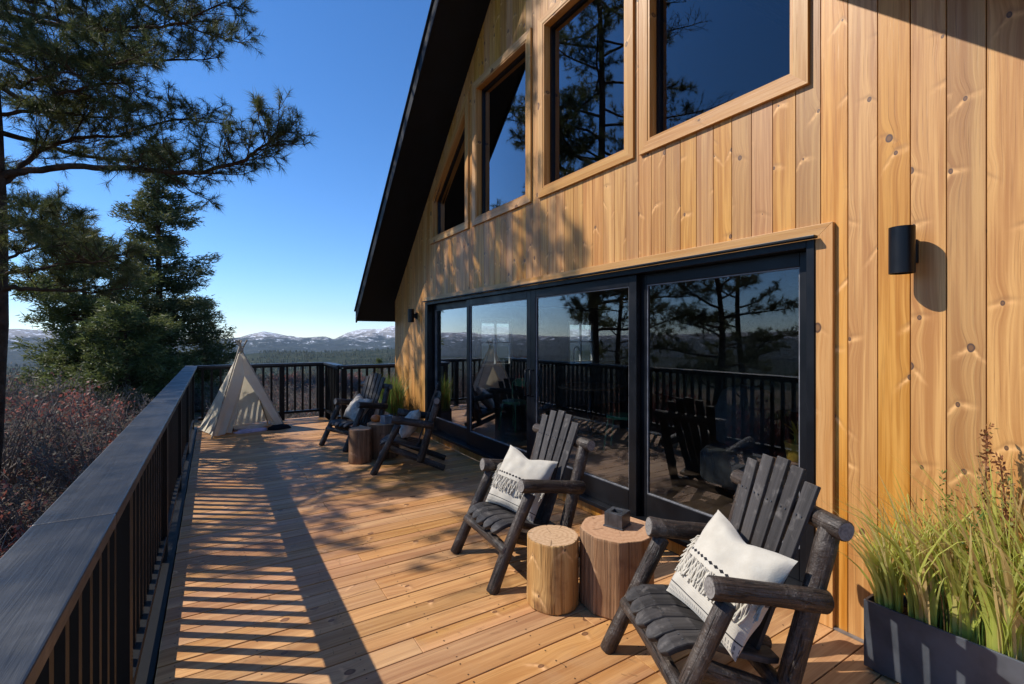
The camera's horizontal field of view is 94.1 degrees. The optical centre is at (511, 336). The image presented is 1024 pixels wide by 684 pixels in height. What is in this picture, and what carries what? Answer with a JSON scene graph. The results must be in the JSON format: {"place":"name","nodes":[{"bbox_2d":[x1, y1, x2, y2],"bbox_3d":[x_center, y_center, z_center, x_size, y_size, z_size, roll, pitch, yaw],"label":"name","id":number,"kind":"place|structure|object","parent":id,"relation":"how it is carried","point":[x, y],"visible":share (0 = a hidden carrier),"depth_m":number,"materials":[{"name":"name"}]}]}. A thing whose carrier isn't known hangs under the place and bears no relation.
{"place":"outdoors","nodes":[
{"label":"outdoors","id":0,"kind":"place"},
{"bbox_2d":[0,0,590,338],"label":"sky","id":1,"kind":"structure","parent":0,"point":[294,246],"materials":[{"name":"blue"}]},
{"bbox_2d":[7,326,590,366],"bbox_3d":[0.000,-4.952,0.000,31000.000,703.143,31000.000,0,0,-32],"label":"mountains","id":2,"kind":"structure","parent":0,"point":[362,339],"depth_m":7893.16,"materials":[{"name":"white snow"}]},
{"bbox_2d":[6,346,682,556],"bbox_3d":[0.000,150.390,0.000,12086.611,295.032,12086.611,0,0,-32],"label":"ground","id":3,"kind":"structure","parent":0,"point":[488,353],"depth_m":1942.62,"materials":[{"name":"green plant"}]},
{"bbox_2d":[0,518,26,557],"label":"shrub","id":4,"kind":"object","parent":3,"relation":"on","point":[16,527],"depth_m":3.90,"materials":[{"name":"red plant"}]},
{"bbox_2d":[0,480,54,554],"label":"shrub","id":5,"kind":"object","parent":3,"relation":"on","point":[30,507],"visible":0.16,"depth_m":5.04,"materials":[{"name":"red plant"}]},
{"bbox_2d":[5,362,57,432],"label":"shrub","id":6,"kind":"object","parent":3,"relation":"on","point":[11,394],"visible":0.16,"depth_m":11.40,"materials":[{"name":"brown plant"}]},
{"bbox_2d":[4,401,75,469],"bbox_3d":[-10.220,2.282,8.995,3.370,2.208,3.409,0,0,-14],"label":"shrub","id":7,"kind":"object","parent":3,"relation":"on","point":[18,429],"visible":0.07,"depth_m":9.11,"materials":[{"name":"brown plant"}]},
{"bbox_2d":[0,464,85,555],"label":"shrub","id":8,"kind":"object","parent":3,"relation":"on","point":[27,513],"visible":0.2,"depth_m":5.09,"materials":[{"name":"brown plant"}]},
{"bbox_2d":[0,384,107,531],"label":"shrub","id":9,"kind":"object","parent":3,"relation":"on","point":[8,464],"visible":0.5,"depth_m":7.82,"materials":[{"name":"brown plant"}]},
{"bbox_2d":[39,391,69,408],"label":"shrub","id":10,"kind":"object","parent":3,"relation":"on","point":[54,400],"visible":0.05,"depth_m":22.56,"materials":[{"name":"brown plant"}]},
{"bbox_2d":[5,366,124,432],"bbox_3d":[-13.216,2.218,13.607,3.611,2.765,3.653,0,0,-3],"label":"shrub","id":11,"kind":"object","parent":3,"relation":"on","point":[25,387],"visible":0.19,"depth_m":13.55,"materials":[{"name":"brown plant"}]},
{"bbox_2d":[0,415,131,524],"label":"shrub","id":12,"kind":"object","parent":3,"relation":"on","point":[53,479],"visible":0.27,"depth_m":6.82,"materials":[{"name":"brown plant"}]},
{"bbox_2d":[16,426,119,494],"bbox_3d":[-7.071,2.449,8.428,2.522,1.573,2.350,0,0,35],"label":"shrub","id":13,"kind":"object","parent":3,"relation":"on","point":[110,440],"visible":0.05,"depth_m":8.35,"materials":[{"name":"red plant"}]},
{"bbox_2d":[4,381,134,452],"bbox_3d":[-10.345,2.182,10.777,2.777,2.290,2.981,0,0,13],"label":"shrub","id":14,"kind":"object","parent":3,"relation":"on","point":[87,405],"visible":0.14,"depth_m":11.02,"materials":[{"name":"red plant"}]},
{"bbox_2d":[5,392,140,496],"bbox_3d":[-8.426,2.228,9.381,3.130,2.189,3.166,0,0,27],"label":"shrub","id":15,"kind":"object","parent":3,"relation":"on","point":[103,418],"visible":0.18,"depth_m":9.35,"materials":[{"name":"brown plant"}]},
{"bbox_2d":[8,235,166,409],"bbox_3d":[-21.605,0.511,23.960,6.986,12.029,7.337,0,0,-32],"label":"juniper tree","id":16,"kind":"object","parent":3,"relation":"on","point":[63,353],"visible":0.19,"depth_m":22.65,"materials":[{"name":"green plant"}]},
{"bbox_2d":[68,387,128,410],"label":"shrub","id":17,"kind":"object","parent":3,"relation":"on","point":[104,391],"visible":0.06,"depth_m":21.53,"materials":[{"name":"brown plant"}]},
{"bbox_2d":[76,379,151,422],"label":"shrub","id":18,"kind":"object","parent":3,"relation":"on","point":[126,396],"visible":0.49,"depth_m":20.36,"materials":[{"name":"brown plant"}]},
{"bbox_2d":[32,295,205,422],"bbox_3d":[-17.545,1.727,21.858,5.408,7.398,5.524,0,0,-14],"label":"juniper tree","id":19,"kind":"object","parent":3,"relation":"on","point":[127,316],"visible":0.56,"depth_m":21.41,"materials":[{"name":"green plant"}]},
{"bbox_2d":[92,392,195,442],"bbox_3d":[-9.425,2.321,12.050,2.180,1.833,2.680,0,0,-10],"label":"shrub","id":20,"kind":"object","parent":3,"relation":"on","point":[143,407],"visible":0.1,"depth_m":11.83,"materials":[{"name":"brown plant"}]},
{"bbox_2d":[69,140,241,411],"bbox_3d":[-20.799,-2.091,28.347,9.452,19.430,9.389,0,0,-32],"label":"fir tree","id":21,"kind":"object","parent":3,"relation":"on","point":[151,210],"visible":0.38,"depth_m":27.79,"materials":[{"name":"green plant"}]},
{"bbox_2d":[0,0,319,475],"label":"pine tree","id":22,"kind":"object","parent":3,"relation":"on","point":[91,65],"visible":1,"depth_m":6.49,"materials":[{"name":"green plant"}]},
{"bbox_2d":[135,427,197,683],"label":"deck frame","id":23,"kind":"object","parent":3,"relation":"on","point":[146,673],"visible":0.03,"depth_m":3.04,"materials":[{"name":"black wood"}]},
{"bbox_2d":[154,416,900,683],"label":"deck","id":24,"kind":"structure","parent":23,"relation":"on","point":[407,644],"depth_m":3.04,"materials":[{"name":"brown wood"}]},
{"bbox_2d":[0,365,196,683],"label":"deck railing","id":25,"kind":"object","parent":24,"relation":"on","point":[84,556],"visible":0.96,"depth_m":1.57,"materials":[{"name":"black wood"}]},
{"bbox_2d":[198,340,283,438],"bbox_3d":[-4.715,0.849,8.326,0.863,1.604,1.234,0,0,41],"label":"play tent","id":26,"kind":"object","parent":24,"relation":"on","point":[242,397],"visible":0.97,"depth_m":8.37,"materials":[{"name":"fabric"}]},
{"bbox_2d":[233,427,266,433],"bbox_3d":[-4.467,1.591,8.153,0.524,0.051,0.181,0,0,-44],"label":"blanket","id":27,"kind":"object","parent":24,"relation":"on","point":[241,431],"visible":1,"depth_m":8.09,"materials":[{"name":"grey fabric"}]},
{"bbox_2d":[233,423,267,429],"bbox_3d":[-4.722,1.589,8.511,0.708,0.056,0.445,0,0,-32],"label":"sheepskin","id":28,"kind":"object","parent":24,"relation":"on","point":[247,426],"visible":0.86,"depth_m":8.44,"materials":[{"name":"white fur"}]},
{"bbox_2d":[194,362,324,420],"bbox_3d":[-4.733,1.208,9.189,2.340,1.385,0.140,0,0,-32],"label":"deck railing","id":29,"kind":"object","parent":24,"relation":"on","point":[320,408],"visible":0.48,"depth_m":9.32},
{"bbox_2d":[267,424,291,430],"bbox_3d":[-4.110,1.580,8.404,0.228,0.074,0.408,0,0,43],"label":"dark bag","id":30,"kind":"object","parent":24,"relation":"on","point":[278,427],"visible":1,"depth_m":8.34,"materials":[{"name":"fabric"}]},
{"bbox_2d":[323,362,341,419],"bbox_3d":[-3.456,1.208,9.223,0.150,1.385,1.290,0,0,-32],"label":"deck railing","id":31,"kind":"object","parent":24,"relation":"on","point":[331,381],"visible":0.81,"depth_m":9.33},
{"bbox_2d":[319,373,392,451],"bbox_3d":[-2.345,1.101,7.233,0.748,1.074,0.879,0,0,39],"label":"log chair","id":32,"kind":"object","parent":24,"relation":"on","point":[373,386],"visible":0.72,"depth_m":7.25,"materials":[{"name":"wood"}]},
{"bbox_2d":[343,393,371,420],"bbox_3d":[-2.334,1.077,7.215,0.420,0.420,0.204,11,-27,44],"label":"pillow","id":33,"kind":"object","parent":32,"relation":"on","point":[351,410],"visible":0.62,"depth_m":7.14,"materials":[{"name":"grey fabric"}]},
{"bbox_2d":[348,426,371,463],"bbox_3d":[-1.972,1.403,6.197,0.298,0.430,0.296,0,0,19],"label":"tree stump","id":34,"kind":"object","parent":24,"relation":"on","point":[360,445],"visible":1,"depth_m":6.08,"materials":[{"name":"brown wood"}]},
{"bbox_2d":[367,421,399,459],"bbox_3d":[-1.753,1.391,6.495,0.431,0.455,0.427,0,0,-33],"label":"tree stump","id":35,"kind":"object","parent":24,"relation":"on","point":[380,431],"visible":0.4,"depth_m":6.30,"materials":[{"name":"brown wood"}]},
{"bbox_2d":[370,415,379,421],"bbox_3d":[-1.867,1.115,6.537,0.136,0.095,0.140,0,0,-32],"label":"orange pot","id":36,"kind":"object","parent":35,"relation":"on","point":[374,418],"visible":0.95,"depth_m":6.49,"materials":[{"name":"ceramic"}]},
{"bbox_2d":[380,414,392,423],"bbox_3d":[-1.692,1.111,6.446,0.142,0.100,0.142,0,0,-42],"label":"steel box","id":37,"kind":"object","parent":35,"relation":"on","point":[385,419],"visible":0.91,"depth_m":6.40,"materials":[{"name":"silver metal"}]},
{"bbox_2d":[374,408,407,416],"bbox_3d":[-2.075,1.438,8.318,0.400,0.360,0.900,0,0,-32],"label":"planter","id":38,"kind":"object","parent":24,"relation":"on","point":[376,412],"visible":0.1,"depth_m":8.18,"materials":[{"name":"metal"}]},
{"bbox_2d":[378,371,411,414],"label":"bushy plant","id":39,"kind":"object","parent":38,"relation":"on","point":[396,398],"visible":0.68,"depth_m":7.96,"materials":[{"name":"green plant"}]},
{"bbox_2d":[370,381,445,475],"bbox_3d":[-1.273,1.101,5.980,0.879,1.074,0.748,0,0,-7],"label":"log chair","id":40,"kind":"object","parent":24,"relation":"on","point":[419,445],"visible":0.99,"depth_m":5.71,"materials":[{"name":"wood"}]},
{"bbox_2d":[399,410,420,437],"bbox_3d":[-1.277,1.089,5.979,0.205,0.400,0.400,32,-16,-6],"label":"pillow","id":41,"kind":"object","parent":40,"relation":"on","point":[405,431],"visible":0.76,"depth_m":5.83,"materials":[{"name":"grey fabric"}]},
{"bbox_2d":[339,360,508,419],"bbox_3d":[-1.298,1.208,9.809,4.330,1.385,0.150,0,0,-32],"label":"deck railing","id":42,"kind":"object","parent":24,"relation":"on","point":[344,378],"visible":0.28,"depth_m":8.77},
{"bbox_2d":[174,425,816,683],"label":"fallen needles","id":43,"kind":"object","parent":24,"relation":"on","point":[339,560],"visible":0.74,"depth_m":3.46,"materials":[{"name":"brown plant"}]},
{"bbox_2d":[170,423,873,683],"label":"deck screws","id":44,"kind":"object","parent":24,"relation":"attached to","point":[385,563],"visible":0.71,"depth_m":3.18,"materials":[{"name":"metal"}]},
{"bbox_2d":[451,410,594,594],"bbox_3d":[0.080,1.101,3.497,0.879,1.074,0.748,0,0,-28],"label":"log chair","id":45,"kind":"object","parent":24,"relation":"on","point":[481,518],"visible":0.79,"depth_m":3.38,"materials":[{"name":"wood"}]},
{"bbox_2d":[486,445,557,522],"bbox_3d":[0.065,1.067,3.510,0.489,0.460,0.214,9,-24,41],"label":"pillow","id":46,"kind":"object","parent":45,"relation":"on","point":[514,468],"visible":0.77,"depth_m":3.44,"materials":[{"name":"beige fabric"}]},
{"bbox_2d":[526,525,578,615],"bbox_3d":[0.248,1.417,2.931,0.322,0.402,0.332,0,0,11],"label":"tree stump","id":47,"kind":"object","parent":24,"relation":"on","point":[552,573],"visible":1,"depth_m":2.80,"materials":[{"name":"brown wood"}]},
{"bbox_2d":[579,515,653,619],"bbox_3d":[0.644,1.393,2.931,0.464,0.450,0.444,0,0,-11],"label":"tree stump","id":48,"kind":"object","parent":24,"relation":"on","point":[610,559],"visible":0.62,"depth_m":2.76,"materials":[{"name":"brown wood"}]},
{"bbox_2d":[603,506,630,530],"bbox_3d":[0.653,1.123,2.959,0.130,0.088,0.130,0,0,38],"label":"steel box","id":49,"kind":"object","parent":48,"relation":"on","point":[617,518],"visible":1,"depth_m":2.92,"materials":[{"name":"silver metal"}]},
{"bbox_2d":[354,0,1023,642],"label":"cabin","id":50,"kind":"object","parent":24,"relation":"on","point":[688,210],"visible":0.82,"depth_m":3.82,"materials":[{"name":"brown wood"}]},
{"bbox_2d":[408,309,416,321],"bbox_3d":[-1.682,-0.360,8.057,0.156,0.224,0.104,0,0,-32],"label":"wall lamp","id":51,"kind":"object","parent":50,"relation":"attached to","point":[411,315],"visible":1,"depth_m":8.00,"materials":[{"name":"black metal"}]},
{"bbox_2d":[430,91,468,244],"bbox_3d":[-0.891,-2.387,7.023,0.136,1.845,1.327,0,0,-32],"label":"window","id":52,"kind":"structure","parent":50,"relation":"in","point":[437,208],"depth_m":6.99,"materials":[{"name":"brown wood"}]},
{"bbox_2d":[433,300,473,441],"bbox_3d":[-0.894,0.478,7.109,0.050,1.981,1.334,0,0,-32],"label":"sliding door","id":53,"kind":"structure","parent":50,"relation":"in","point":[455,430],"depth_m":7.22,"materials":[{"name":"black metal"}]},
{"bbox_2d":[480,319,511,366],"bbox_3d":[-0.352,0.120,10.165,0.800,1.000,0.060,0,0,-32],"label":"window","id":54,"kind":"structure","parent":50,"relation":"in","point":[495,321],"depth_m":10.16,"materials":[{"name":"white glass"}]},
{"bbox_2d":[467,290,530,459],"bbox_3d":[-0.209,0.478,5.865,0.100,1.981,1.558,0,0,-32],"label":"sliding door","id":55,"kind":"structure","parent":50,"relation":"in","point":[499,449],"depth_m":5.92,"materials":[{"name":"black metal"}]},
{"bbox_2d":[472,27,531,226],"bbox_3d":[-0.107,-2.407,5.773,0.136,1.885,1.367,0,0,-32],"label":"window","id":56,"kind":"structure","parent":50,"relation":"in","point":[521,49],"depth_m":5.90,"materials":[{"name":"brown wood"}]},
{"bbox_2d":[498,378,526,432],"bbox_3d":[0.050,1.091,7.770,0.405,0.824,0.445,0,0,38],"label":"dining chair","id":57,"kind":"object","parent":50,"relation":"on","point":[518,382],"visible":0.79,"depth_m":7.77,"materials":[{"name":"green paint"}]},
{"bbox_2d":[525,346,626,408],"bbox_3d":[1.496,0.856,10.793,2.440,1.291,0.640,0,0,-32],"label":"kitchen counter","id":58,"kind":"object","parent":50,"relation":"on","point":[552,377],"visible":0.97,"depth_m":10.43,"materials":[{"name":"paint"}]},
{"bbox_2d":[569,321,593,361],"bbox_3d":[1.639,0.120,11.413,0.800,1.000,0.060,0,0,-32],"label":"window","id":59,"kind":"structure","parent":50,"relation":"in","point":[580,341],"depth_m":11.42,"materials":[{"name":"white glass"}]},
{"bbox_2d":[529,275,639,515],"bbox_3d":[0.612,0.478,4.556,0.100,1.981,1.528,0,0,-32],"label":"sliding door","id":60,"kind":"structure","parent":50,"relation":"in","point":[608,492],"depth_m":4.07,"materials":[{"name":"black metal"}]},
{"bbox_2d":[538,0,634,198],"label":"window","id":61,"kind":"structure","parent":50,"relation":"in","point":[561,11],"depth_m":4.86,"materials":[{"name":"brown wood"}]},
{"bbox_2d":[558,382,623,437],"bbox_3d":[1.220,1.126,7.374,1.000,0.750,1.000,0,0,-32],"label":"dining table","id":62,"kind":"object","parent":50,"relation":"on","point":[590,431],"visible":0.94,"depth_m":7.33,"materials":[{"name":"black metal"}]},
{"bbox_2d":[603,412,628,450],"bbox_3d":[1.472,1.091,6.332,0.445,0.824,0.405,0,0,28],"label":"dining chair","id":63,"kind":"object","parent":50,"relation":"on","point":[613,416],"visible":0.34,"depth_m":6.28,"materials":[{"name":"green paint"}]},
{"bbox_2d":[640,251,805,581],"bbox_3d":[1.434,0.478,3.395,0.050,1.981,1.368,0,0,-32],"label":"sliding door","id":64,"kind":"structure","parent":50,"relation":"in","point":[653,505],"depth_m":3.51,"materials":[{"name":"black metal"}]},
{"bbox_2d":[639,0,809,155],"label":"window","id":65,"kind":"structure","parent":50,"relation":"in","point":[652,135],"depth_m":3.60,"materials":[{"name":"brown wood"}]},
{"bbox_2d":[700,385,777,494],"bbox_3d":[2.268,1.001,4.723,0.680,1.000,0.956,0,0,38],"label":"armchair","id":66,"kind":"object","parent":50,"relation":"on","point":[746,417],"visible":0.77,"depth_m":4.62,"materials":[{"name":"black fabric"}]},
{"bbox_2d":[888,225,918,274],"bbox_3d":[1.911,-0.420,2.325,0.156,0.224,0.104,0,0,-32],"label":"wall lamp","id":67,"kind":"object","parent":50,"relation":"attached to","point":[903,249],"visible":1,"depth_m":2.27,"materials":[{"name":"black metal"}]},
{"bbox_2d":[600,454,854,683],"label":"log chair","id":68,"kind":"object","parent":24,"relation":"on","point":[667,625],"visible":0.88,"depth_m":2.01,"materials":[{"name":"wood"}]},
{"bbox_2d":[666,510,797,661],"bbox_3d":[0.948,1.068,2.130,0.215,0.470,0.502,37,-5,-16],"label":"pillow","id":69,"kind":"object","parent":68,"relation":"on","point":[720,547],"visible":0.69,"depth_m":2.07,"materials":[{"name":"beige fabric"}]},
{"bbox_2d":[864,594,1023,683],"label":"planter","id":70,"kind":"object","parent":24,"relation":"on","point":[903,647],"visible":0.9,"depth_m":2.14,"materials":[{"name":"metal"}]},
{"bbox_2d":[918,469,979,631],"bbox_3d":[1.944,0.958,2.149,0.260,0.733,0.239,0,0,9],"label":"tall weed","id":71,"kind":"object","parent":70,"relation":"on","point":[942,620],"visible":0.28,"depth_m":2.14,"materials":[{"name":"green plant"}]},
{"bbox_2d":[933,472,1015,646],"bbox_3d":[2.025,0.941,2.075,0.303,0.768,0.277,0,0,-32],"label":"tall weed","id":72,"kind":"object","parent":70,"relation":"on","point":[982,637],"visible":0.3,"depth_m":2.03,"materials":[{"name":"plant"}]},
{"bbox_2d":[972,423,997,551],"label":"dry seed stalk","id":73,"kind":"object","parent":70,"relation":"on","point":[986,435],"visible":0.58,"depth_m":2.05,"materials":[{"name":"brown plant"}]},
{"bbox_2d":[992,453,1017,573],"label":"dry seed stalk","id":74,"kind":"object","parent":70,"relation":"in","point":[1002,481],"visible":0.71,"depth_m":1.96,"materials":[{"name":"brown plant"}]},
{"bbox_2d":[6,347,394,388],"bbox_3d":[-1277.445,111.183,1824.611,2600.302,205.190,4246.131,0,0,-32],"label":"forest","id":75,"kind":"object","parent":3,"relation":"on","point":[306,356],"visible":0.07,"depth_m":1851.35,"materials":[{"name":"green plant"}]},
{"bbox_2d":[176,294,235,408],"bbox_3d":[-19.922,2.354,30.570,5.856,10.544,5.247,0,0,10],"label":"fir tree","id":76,"kind":"object","parent":3,"relation":"on","point":[219,338],"visible":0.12,"depth_m":30.89,"materials":[{"name":"green plant"}]},
{"bbox_2d":[197,389,218,412],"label":"shrub","id":77,"kind":"object","parent":3,"relation":"on","point":[207,401],"visible":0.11,"depth_m":22.22,"materials":[{"name":"brown plant"}]},
{"bbox_2d":[196,375,226,408],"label":"shrub","id":78,"kind":"object","parent":3,"relation":"on","point":[214,390],"visible":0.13,"depth_m":23.43,"materials":[{"name":"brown plant"}]},
{"bbox_2d":[256,368,291,387],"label":"shrub","id":79,"kind":"object","parent":3,"relation":"on","point":[269,376],"visible":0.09,"depth_m":27.11,"materials":[{"name":"brown plant"}]},
{"bbox_2d":[259,376,300,400],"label":"shrub","id":80,"kind":"object","parent":3,"relation":"on","point":[274,389],"visible":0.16,"depth_m":21.23,"materials":[{"name":"brown plant"}]},
{"bbox_2d":[265,371,304,384],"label":"shrub","id":81,"kind":"object","parent":3,"relation":"on","point":[290,376],"visible":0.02,"depth_m":34.40,"materials":[{"name":"red plant"}]},
{"bbox_2d":[265,384,305,411],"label":"shrub","id":82,"kind":"object","parent":3,"relation":"on","point":[275,402],"visible":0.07,"depth_m":16.03,"materials":[{"name":"brown plant"}]},
{"bbox_2d":[273,380,304,396],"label":"shrub","id":83,"kind":"object","parent":3,"relation":"on","point":[292,390],"visible":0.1,"depth_m":25.23,"materials":[{"name":"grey plant"}]},
{"bbox_2d":[276,369,305,389],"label":"shrub","id":84,"kind":"object","parent":3,"relation":"on","point":[290,380],"visible":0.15,"depth_m":27.76,"materials":[{"name":"brown plant"}]},
{"bbox_2d":[276,393,315,417],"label":"shrub","id":85,"kind":"object","parent":3,"relation":"on","point":[293,405],"visible":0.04,"depth_m":14.67,"materials":[{"name":"brown plant"}]},
{"bbox_2d":[289,378,324,395],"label":"shrub","id":86,"kind":"object","parent":3,"relation":"on","point":[312,389],"visible":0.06,"depth_m":25.65,"materials":[{"name":"grey plant"}]},
{"bbox_2d":[298,370,324,386],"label":"shrub","id":87,"kind":"object","parent":3,"relation":"on","point":[311,380],"visible":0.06,"depth_m":28.37,"materials":[{"name":"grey plant"}]},
{"bbox_2d":[299,375,324,392],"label":"shrub","id":88,"kind":"object","parent":3,"relation":"on","point":[308,382],"visible":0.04,"depth_m":27.65,"materials":[{"name":"grey plant"}]},
{"bbox_2d":[285,383,340,417],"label":"shrub","id":89,"kind":"object","parent":3,"relation":"on","point":[297,405],"visible":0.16,"depth_m":14.11,"materials":[{"name":"grey plant"}]},
{"bbox_2d":[297,383,348,401],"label":"shrub","id":90,"kind":"object","parent":3,"relation":"on","point":[313,391],"visible":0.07,"depth_m":19.25,"materials":[{"name":"grey plant"}]},
{"bbox_2d":[298,386,361,425],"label":"shrub","id":91,"kind":"object","parent":3,"relation":"on","point":[310,415],"visible":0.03,"depth_m":11.84,"materials":[{"name":"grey plant"}]},
{"bbox_2d":[308,371,357,390],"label":"shrub","id":92,"kind":"object","parent":3,"relation":"on","point":[347,379],"visible":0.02,"depth_m":29.03,"materials":[{"name":"red plant"}]},
{"bbox_2d":[339,369,365,398],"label":"shrub","id":93,"kind":"object","parent":3,"relation":"on","point":[354,384],"visible":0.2,"depth_m":26.77,"materials":[{"name":"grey plant"}]},
{"bbox_2d":[374,357,383,372],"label":"pine tree","id":94,"kind":"object","parent":3,"relation":"on","point":[379,360],"visible":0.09,"depth_m":44.80,"materials":[{"name":"green plant"}]},
{"bbox_2d":[365,368,394,378],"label":"shrub","id":95,"kind":"object","parent":3,"relation":"on","point":[384,370],"visible":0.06,"depth_m":28.94,"materials":[{"name":"grey plant"}]},
{"bbox_2d":[773,455,798,489],"bbox_3d":[2.433,1.277,4.027,0.440,0.452,0.440,0,0,-32],"label":"side table","id":96,"kind":"object","parent":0,"point":[792,463],"visible":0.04,"depth_m":4.07,"materials":[{"name":"black metal"}]},
{"bbox_2d":[784,420,798,462],"bbox_3d":[2.419,0.868,4.031,0.273,0.365,0.312,0,0,-32],"label":"flower pot","id":97,"kind":"object","parent":96,"relation":"on","point":[792,449],"visible":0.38,"depth_m":4.01,"materials":[{"name":"yellow plant"}]},
{"bbox_2d":[798,489,957,612],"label":"ornamental grass","id":98,"kind":"object","parent":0,"point":[887,589],"depth_m":2.29,"materials":[{"name":"green plant"}]},
{"bbox_2d":[830,472,1001,626],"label":"ornamental grass","id":99,"kind":"object","parent":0,"point":[922,598],"depth_m":2.17,"materials":[{"name":"green plant"}]},
{"bbox_2d":[843,478,1022,642],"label":"ornamental grass","id":100,"kind":"object","parent":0,"point":[960,614],"depth_m":2.08,"materials":[{"name":"green plant"}]},
{"bbox_2d":[866,447,1023,661],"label":"ornamental grass","id":101,"kind":"object","parent":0,"point":[1004,627],"depth_m":1.96,"materials":[{"name":"green plant"}]},
{"bbox_2d":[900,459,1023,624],"bbox_3d":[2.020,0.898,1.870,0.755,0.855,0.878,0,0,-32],"label":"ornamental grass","id":102,"kind":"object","parent":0,"point":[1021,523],"depth_m":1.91,"materials":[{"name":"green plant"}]},
{"bbox_2d":[947,503,1023,580],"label":"ornamental grass","id":103,"kind":"object","parent":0,"point":[1007,550],"depth_m":1.92,"materials":[{"name":"plant"}]}
]}

